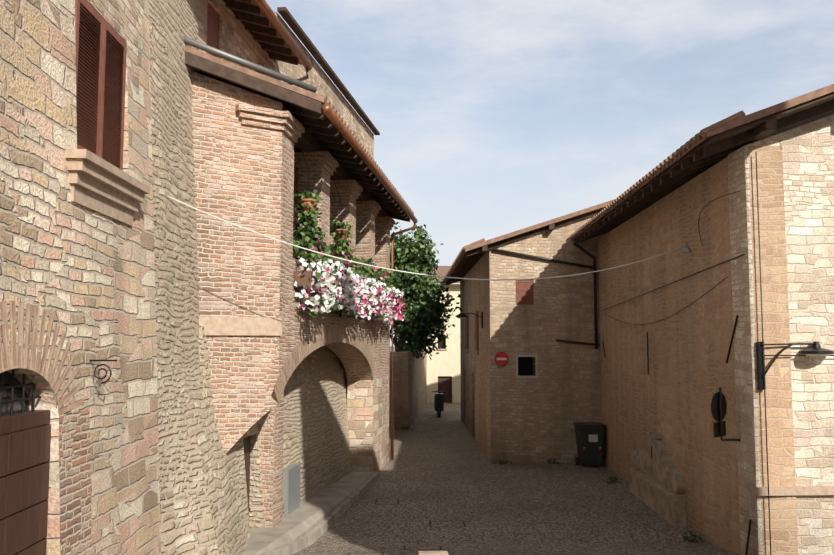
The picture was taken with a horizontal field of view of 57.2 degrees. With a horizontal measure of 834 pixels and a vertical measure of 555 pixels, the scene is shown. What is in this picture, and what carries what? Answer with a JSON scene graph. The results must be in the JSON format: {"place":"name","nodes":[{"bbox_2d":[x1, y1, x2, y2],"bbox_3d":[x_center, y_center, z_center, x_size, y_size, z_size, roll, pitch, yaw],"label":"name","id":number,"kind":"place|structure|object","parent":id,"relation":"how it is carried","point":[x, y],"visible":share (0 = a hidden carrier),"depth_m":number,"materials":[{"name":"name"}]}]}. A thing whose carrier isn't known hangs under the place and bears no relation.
{"place":"outdoors","nodes":[
{"label":"outdoors","id":0,"kind":"place"},
{"bbox_2d":[1,371,29,415],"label":"window glass","id":1,"kind":"object","parent":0,"point":[7,380],"depth_m":5.41,"materials":[{"name":"black glass"}]},
{"bbox_2d":[0,369,40,417],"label":"window grille","id":2,"kind":"object","parent":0,"point":[23,398],"depth_m":5.26,"materials":[{"name":"black metal"}]},
{"bbox_2d":[0,301,83,414],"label":"brick arch","id":3,"kind":"structure","parent":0,"point":[14,361],"depth_m":5.41,"materials":[{"name":"beige brick"}]},
{"bbox_2d":[75,0,126,170],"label":"window shutters","id":4,"kind":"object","parent":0,"point":[97,143],"depth_m":6.87,"materials":[{"name":"brown wood"}]},
{"bbox_2d":[191,71,282,454],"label":"brick wall","id":5,"kind":"structure","parent":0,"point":[238,168],"depth_m":10.08,"materials":[{"name":"beige brick"}]},
{"bbox_2d":[199,316,281,335],"bbox_3d":[-2.347,0.639,10.029,1.206,0.240,0.085,3,-6,-33],"label":"stone band","id":6,"kind":"object","parent":5,"relation":"attached to","point":[264,326],"visible":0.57,"depth_m":10.01,"materials":[{"name":"beige stone"}]},
{"bbox_2d":[198,0,373,256],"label":"wall","id":7,"kind":"structure","parent":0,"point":[236,38],"depth_m":14.44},
{"bbox_2d":[206,3,218,56],"bbox_3d":[-3.033,-3.549,11.190,0.050,0.860,0.570,-1,-5,7],"label":"window shutter","id":8,"kind":"object","parent":7,"relation":"attached to","point":[212,27],"visible":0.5,"depth_m":11.23,"materials":[{"name":"brown wood"}]},
{"bbox_2d":[223,0,297,64],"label":"roof rafters","id":9,"kind":"structure","parent":7,"relation":"attached to","point":[255,24],"depth_m":12.43,"materials":[{"name":"brown wood"}]},
{"bbox_2d":[234,0,301,64],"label":"roof tiles","id":10,"kind":"structure","parent":9,"relation":"on","point":[270,24],"depth_m":12.34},
{"bbox_2d":[254,0,311,70],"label":"rain gutter","id":11,"kind":"structure","parent":10,"relation":"attached to","point":[273,19],"depth_m":12.37,"materials":[{"name":"brown metal"}]},
{"bbox_2d":[287,68,308,84],"bbox_3d":[-2.250,-3.184,13.930,0.579,1.260,0.080,-1,-5,7],"label":"drainpipe","id":12,"kind":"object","parent":7,"relation":"attached to","point":[304,77],"depth_m":13.92,"materials":[{"name":"silver metal"}]},
{"bbox_2d":[277,7,379,134],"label":"roof verge","id":13,"kind":"structure","parent":7,"relation":"on","point":[293,24],"depth_m":17.21,"materials":[{"name":"brown wood"}]},
{"bbox_2d":[235,103,394,336],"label":"brick parapet piers","id":14,"kind":"structure","parent":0,"point":[370,232],"depth_m":12.78,"materials":[{"name":"beige brick"}]},
{"bbox_2d":[272,99,388,216],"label":"wooden beams","id":15,"kind":"structure","parent":14,"relation":"on","point":[307,142],"depth_m":13.08,"materials":[{"name":"brown wood"}]},
{"bbox_2d":[185,51,409,221],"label":"loggia roof rafters","id":16,"kind":"object","parent":15,"relation":"on","point":[307,113],"visible":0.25,"depth_m":11.47,"materials":[{"name":"brown wood"}]},
{"bbox_2d":[197,69,408,216],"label":"loggia roof boards","id":17,"kind":"object","parent":16,"relation":"on","point":[242,87],"depth_m":10.74,"materials":[{"name":"brown wood"}]},
{"bbox_2d":[185,45,413,214],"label":"loggia roof tiles","id":18,"kind":"object","parent":17,"relation":"on","point":[318,97],"visible":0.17,"depth_m":10.40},
{"bbox_2d":[184,36,316,92],"bbox_3d":[-2.265,-2.834,10.113,2.046,0.447,0.090,3,-6,-33],"label":"rain gutter","id":19,"kind":"object","parent":18,"relation":"on","point":[243,62],"visible":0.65,"depth_m":10.10,"materials":[{"name":"grey metal"}]},
{"bbox_2d":[298,142,341,204],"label":"hanging pot wires","id":20,"kind":"object","parent":16,"relation":"hanging from","point":[308,175],"visible":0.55,"depth_m":11.57,"materials":[{"name":"black metal"}]},
{"bbox_2d":[300,199,348,240],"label":"flower pots","id":21,"kind":"object","parent":20,"relation":"hanging from","point":[308,201],"visible":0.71,"depth_m":11.44,"materials":[{"name":"orange ceramic"}]},
{"bbox_2d":[294,189,352,259],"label":"potted plants","id":22,"kind":"object","parent":21,"relation":"in","point":[307,220],"visible":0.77,"depth_m":11.49,"materials":[{"name":"green plant"}]},
{"bbox_2d":[294,270,393,307],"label":"flower pots","id":23,"kind":"object","parent":14,"relation":"on","point":[301,280],"visible":0.06,"depth_m":11.02,"materials":[{"name":"brown ceramic"}]},
{"bbox_2d":[293,227,404,324],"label":"flowers","id":24,"kind":"object","parent":23,"relation":"in","point":[379,303],"visible":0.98,"depth_m":12.70,"materials":[{"name":"white plant"}]},
{"bbox_2d":[390,292,429,351],"bbox_3d":[-0.467,2.859,29.317,2.033,5.270,1.821,0,-5,-1],"label":"tree trunk and limbs","id":25,"kind":"object","parent":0,"point":[396,342],"visible":0.19,"depth_m":29.05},
{"bbox_2d":[390,222,462,359],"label":"tree leaves","id":26,"kind":"object","parent":25,"relation":"on","point":[428,321],"visible":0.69,"depth_m":28.53,"materials":[{"name":"green plant"}]},
{"bbox_2d":[292,346,736,554],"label":"street pavement","id":27,"kind":"structure","parent":0,"point":[444,476],"depth_m":13.82,"materials":[{"name":"grey stone"}]},
{"bbox_2d":[59,409,91,554],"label":"brick door jambs","id":28,"kind":"structure","parent":27,"relation":"on","point":[75,486],"depth_m":5.91,"materials":[{"name":"brown brick"}]},
{"bbox_2d":[0,0,160,554],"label":"building wall","id":29,"kind":"structure","parent":27,"relation":"on","point":[83,277],"depth_m":6.27,"materials":[{"name":"stone"}]},
{"bbox_2d":[0,410,50,554],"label":"door planks","id":30,"kind":"object","parent":29,"relation":"in","point":[25,440],"depth_m":5.29,"materials":[{"name":"brown wood"}]},
{"bbox_2d":[76,18,96,148],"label":"shutter slats","id":31,"kind":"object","parent":29,"relation":"attached to","point":[86,69],"depth_m":7.11,"materials":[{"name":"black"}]},
{"bbox_2d":[89,360,116,383],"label":"iron scroll brackets","id":32,"kind":"object","parent":29,"relation":"attached to","point":[96,367],"depth_m":6.29,"materials":[{"name":"black metal"}]},
{"bbox_2d":[65,149,149,225],"bbox_3d":[-2.750,-0.752,6.767,0.260,0.400,1.510,0,-5,-1],"label":"window sill","id":33,"kind":"structure","parent":29,"relation":"attached to","point":[101,185],"depth_m":6.55,"materials":[{"name":"beige stone"}]},
{"bbox_2d":[149,0,247,554],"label":"scarp wall","id":34,"kind":"structure","parent":27,"relation":"on","point":[199,512],"depth_m":8.78,"materials":[{"name":"stone"}]},
{"bbox_2d":[167,196,685,279],"bbox_3d":[0.629,-0.389,10.105,7.536,0.833,0.014,2,-5,-23],"label":"overhead cable","id":35,"kind":"object","parent":34,"relation":"attached to","point":[411,272],"depth_m":9.72,"materials":[{"name":"white"}]},
{"bbox_2d":[682,244,691,252],"bbox_3d":[4.109,-0.446,11.650,0.143,0.130,0.150,0,-5,-1],"label":"rope lamp","id":36,"kind":"object","parent":35,"relation":"attached to","point":[686,249],"visible":0.96,"depth_m":11.61,"materials":[{"name":"grey metal"}]},
{"bbox_2d":[199,326,352,539],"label":"stone wall","id":37,"kind":"structure","parent":27,"relation":"on","point":[316,441],"depth_m":13.95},
{"bbox_2d":[243,436,250,510],"bbox_3d":[-2.581,3.146,10.923,0.180,1.750,0.600,-1,-5,7],"label":"door","id":38,"kind":"structure","parent":37,"relation":"in","point":[246,442],"depth_m":11.14,"materials":[{"name":"brown wood"}]},
{"bbox_2d":[283,463,299,514],"bbox_3d":[-2.139,3.517,12.507,0.270,0.830,0.700,-1,-5,7],"label":"metal meter hatch","id":39,"kind":"object","parent":37,"relation":"attached to","point":[291,486],"visible":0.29,"depth_m":12.36,"materials":[{"name":"grey metal"}]},
{"bbox_2d":[243,471,372,554],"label":"sidewalk slab","id":40,"kind":"structure","parent":27,"relation":"on","point":[307,516],"depth_m":12.08,"materials":[{"name":"beige stone"}]},
{"bbox_2d":[257,390,283,527],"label":"brick pillar","id":41,"kind":"structure","parent":40,"relation":"on","point":[270,423],"depth_m":11.31,"materials":[{"name":"brown brick"}]},
{"bbox_2d":[347,375,389,471],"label":"stone pillar","id":42,"kind":"structure","parent":40,"relation":"on","point":[368,407],"depth_m":17.37,"materials":[{"name":"beige stone"}]},
{"bbox_2d":[274,326,374,403],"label":"brick arch","id":43,"kind":"structure","parent":42,"relation":"on","point":[317,339],"depth_m":12.42,"materials":[{"name":"beige brick"}]},
{"bbox_2d":[278,334,389,404],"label":"brick wall","id":44,"kind":"structure","parent":43,"relation":"on","point":[354,361],"depth_m":16.92,"materials":[{"name":"brown brick"}]},
{"bbox_2d":[257,472,379,554],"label":"sidewalk kerb","id":45,"kind":"structure","parent":27,"relation":"on","point":[313,536],"depth_m":12.16,"materials":[{"name":"stone"}]},
{"bbox_2d":[321,104,417,459],"bbox_3d":[-0.889,1.135,15.451,0.600,6.300,10.200,-1,-5,7],"label":"drainpipe","id":46,"kind":"object","parent":27,"relation":"on","point":[336,121],"visible":1,"depth_m":15.39,"materials":[{"name":"brown metal"}]},
{"bbox_2d":[347,499,465,554],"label":"street service cover frames","id":47,"kind":"structure","parent":27,"relation":"on","point":[404,546],"depth_m":11.23,"materials":[{"name":"grey metal"}]},
{"bbox_2d":[390,350,426,428],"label":"wall","id":48,"kind":"structure","parent":27,"relation":"on","point":[409,386],"depth_m":26.74,"materials":[{"name":"beige paint"}]},
{"bbox_2d":[418,551,448,554],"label":"stone slab","id":49,"kind":"structure","parent":27,"relation":"on","point":[432,552],"depth_m":5.99,"materials":[{"name":"beige stone"}]},
{"bbox_2d":[432,391,446,417],"bbox_3d":[0.878,5.111,31.082,0.600,1.037,1.640,0,-5,-1],"label":"scooter","id":50,"kind":"object","parent":27,"relation":"on","point":[439,403],"visible":1,"depth_m":30.38,"materials":[{"name":"grey metal"}]},
{"bbox_2d":[427,284,460,402],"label":"cream house","id":51,"kind":"structure","parent":27,"relation":"on","point":[444,362],"depth_m":37.70,"materials":[{"name":"beige paint"}]},
{"bbox_2d":[438,377,451,402],"bbox_3d":[1.376,5.609,37.712,0.660,1.430,0.040,0,-5,-1],"label":"house door","id":52,"kind":"structure","parent":51,"relation":"in","point":[444,383],"depth_m":37.71,"materials":[{"name":"brown wood"}]},
{"bbox_2d":[438,337,451,376],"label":"window","id":53,"kind":"structure","parent":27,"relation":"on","point":[440,345],"depth_m":38.05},
{"bbox_2d":[427,266,459,282],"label":"house roof","id":54,"kind":"structure","parent":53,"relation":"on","point":[441,270],"depth_m":41.28,"materials":[{"name":"tile"}]},
{"bbox_2d":[460,252,488,459],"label":"building wall","id":55,"kind":"structure","parent":27,"relation":"on","point":[474,384],"depth_m":23.35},
{"bbox_2d":[456,312,482,327],"bbox_3d":[1.446,1.180,21.178,0.755,0.450,0.330,0,-5,-1],"label":"street lamp","id":56,"kind":"object","parent":55,"relation":"attached to","point":[461,315],"visible":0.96,"depth_m":21.14,"materials":[{"name":"black metal"}]},
{"bbox_2d":[465,311,478,350],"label":"window shutters","id":57,"kind":"object","parent":55,"relation":"attached to","point":[476,320],"visible":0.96,"depth_m":22.90,"materials":[{"name":"brown wood"}]},
{"bbox_2d":[465,349,478,354],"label":"building sills","id":58,"kind":"structure","parent":55,"relation":"attached to","point":[475,352],"depth_m":22.94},
{"bbox_2d":[445,224,554,285],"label":"building roof timbers","id":59,"kind":"object","parent":55,"relation":"on","point":[469,261],"visible":0.65,"depth_m":21.61,"materials":[{"name":"brown wood"}]},
{"bbox_2d":[442,199,614,282],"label":"building roof tiles","id":60,"kind":"object","parent":59,"relation":"on","point":[523,232],"visible":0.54,"depth_m":19.38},
{"bbox_2d":[518,357,532,374],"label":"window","id":61,"kind":"structure","parent":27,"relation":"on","point":[524,370],"depth_m":19.70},
{"bbox_2d":[516,355,537,377],"bbox_3d":[2.770,2.246,19.322,0.540,0.580,0.065,0,-5,-1],"label":"window frame","id":62,"kind":"object","parent":61,"relation":"in","point":[536,368],"visible":0.88,"depth_m":19.29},
{"bbox_2d":[518,357,534,375],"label":"building grate bars","id":63,"kind":"object","parent":62,"relation":"attached to","point":[528,361],"visible":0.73,"depth_m":19.33,"materials":[{"name":"black metal"}]},
{"bbox_2d":[487,212,606,463],"bbox_3d":[4.547,1.313,19.659,5.400,7.635,0.500,0,-5,-1],"label":"building front","id":64,"kind":"object","parent":27,"relation":"on","point":[531,420],"visible":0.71,"depth_m":19.36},
{"bbox_2d":[494,352,508,365],"bbox_3d":[2.131,2.052,19.278,0.360,0.360,0.064,0,-5,-1],"label":"no entry sign","id":65,"kind":"object","parent":64,"relation":"attached to","point":[501,358],"visible":0.98,"depth_m":19.25,"materials":[{"name":"red metal"}]},
{"bbox_2d":[516,280,533,304],"bbox_3d":[2.740,0.375,19.500,0.460,0.640,0.055,0,-5,-1],"label":"window shutter","id":66,"kind":"object","parent":64,"relation":"attached to","point":[524,293],"visible":0.96,"depth_m":19.48,"materials":[{"name":"brown wood"}]},
{"bbox_2d":[493,248,599,345],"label":"pipes","id":67,"kind":"object","parent":64,"relation":"attached to","point":[552,260],"visible":0.92,"depth_m":19.45,"materials":[{"name":"black metal"}]},
{"bbox_2d":[401,426,704,542],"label":"weeds","id":68,"kind":"object","parent":27,"relation":"on","point":[685,538],"visible":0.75,"depth_m":16.40,"materials":[{"name":"green"}]},
{"bbox_2d":[573,422,605,464],"bbox_3d":[4.228,4.094,18.703,0.640,1.025,0.680,0,-5,-1],"label":"wheelie bin","id":69,"kind":"object","parent":27,"relation":"on","point":[591,454],"visible":1,"depth_m":18.46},
{"bbox_2d":[589,435,597,441],"bbox_3d":[4.252,3.881,18.454,0.220,0.180,0.025,0,-5,-1],"label":"label","id":70,"kind":"object","parent":69,"relation":"attached to","point":[593,438],"visible":1,"depth_m":18.45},
{"bbox_2d":[598,146,797,554],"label":"building wall","id":71,"kind":"structure","parent":27,"relation":"on","point":[676,389],"depth_m":11.98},
{"bbox_2d":[602,315,751,554],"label":"metal rods","id":72,"kind":"object","parent":71,"relation":"attached to","point":[750,520],"visible":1,"depth_m":10.50,"materials":[{"name":"black metal"}]},
{"bbox_2d":[576,100,833,243],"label":"roof rafters","id":73,"kind":"object","parent":71,"relation":"on","point":[705,158],"visible":0.83,"depth_m":11.34,"materials":[{"name":"brown wood"}]},
{"bbox_2d":[574,93,833,240],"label":"roof eaves","id":74,"kind":"object","parent":73,"relation":"on","point":[780,115],"visible":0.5,"depth_m":10.03,"materials":[{"name":"brown wood"}]},
{"bbox_2d":[570,84,833,239],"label":"building roof tiles","id":75,"kind":"object","parent":74,"relation":"on","point":[733,121],"visible":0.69,"depth_m":9.82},
{"bbox_2d":[573,152,833,554],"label":"cables","id":76,"kind":"object","parent":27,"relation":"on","point":[595,293],"visible":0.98,"depth_m":10.67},
{"bbox_2d":[626,432,686,526],"bbox_3d":[4.396,3.569,14.173,0.290,1.340,3.100,0,-5,2],"label":"exposed stone patch","id":77,"kind":"object","parent":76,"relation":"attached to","point":[657,483],"visible":0.94,"depth_m":13.72,"materials":[{"name":"brown stone"}]},
{"bbox_2d":[711,387,739,440],"bbox_3d":[4.140,1.849,10.357,0.458,0.718,0.202,1,-5,-11],"label":"road sign","id":78,"kind":"object","parent":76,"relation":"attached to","point":[718,406],"visible":0.92,"depth_m":10.31,"materials":[{"name":"grey"}]},
{"bbox_2d":[756,342,833,389],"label":"street lamp","id":79,"kind":"object","parent":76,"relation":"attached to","point":[815,348],"visible":0.98,"depth_m":9.90,"materials":[{"name":"black metal"}]},
{"bbox_2d":[803,354,829,355],"bbox_3d":[5.187,1.005,9.925,0.340,0.035,0.340,0,-5,-1],"label":"street lamp diffuser","id":80,"kind":"object","parent":79,"relation":"attached to","point":[816,354],"visible":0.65,"depth_m":9.80,"materials":[{"name":"white glass"}]},
{"bbox_2d":[727,114,833,554],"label":"stone wall","id":81,"kind":"structure","parent":27,"relation":"on","point":[808,162],"depth_m":10.09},
{"bbox_2d":[751,485,833,495],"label":"stone ledge","id":82,"kind":"object","parent":81,"relation":"attached to","point":[797,490],"visible":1,"depth_m":9.78,"materials":[{"name":"beige stone"}]},
{"bbox_2d":[265,0,833,345],"label":"sky","id":83,"kind":"structure","parent":0,"point":[492,118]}
]}

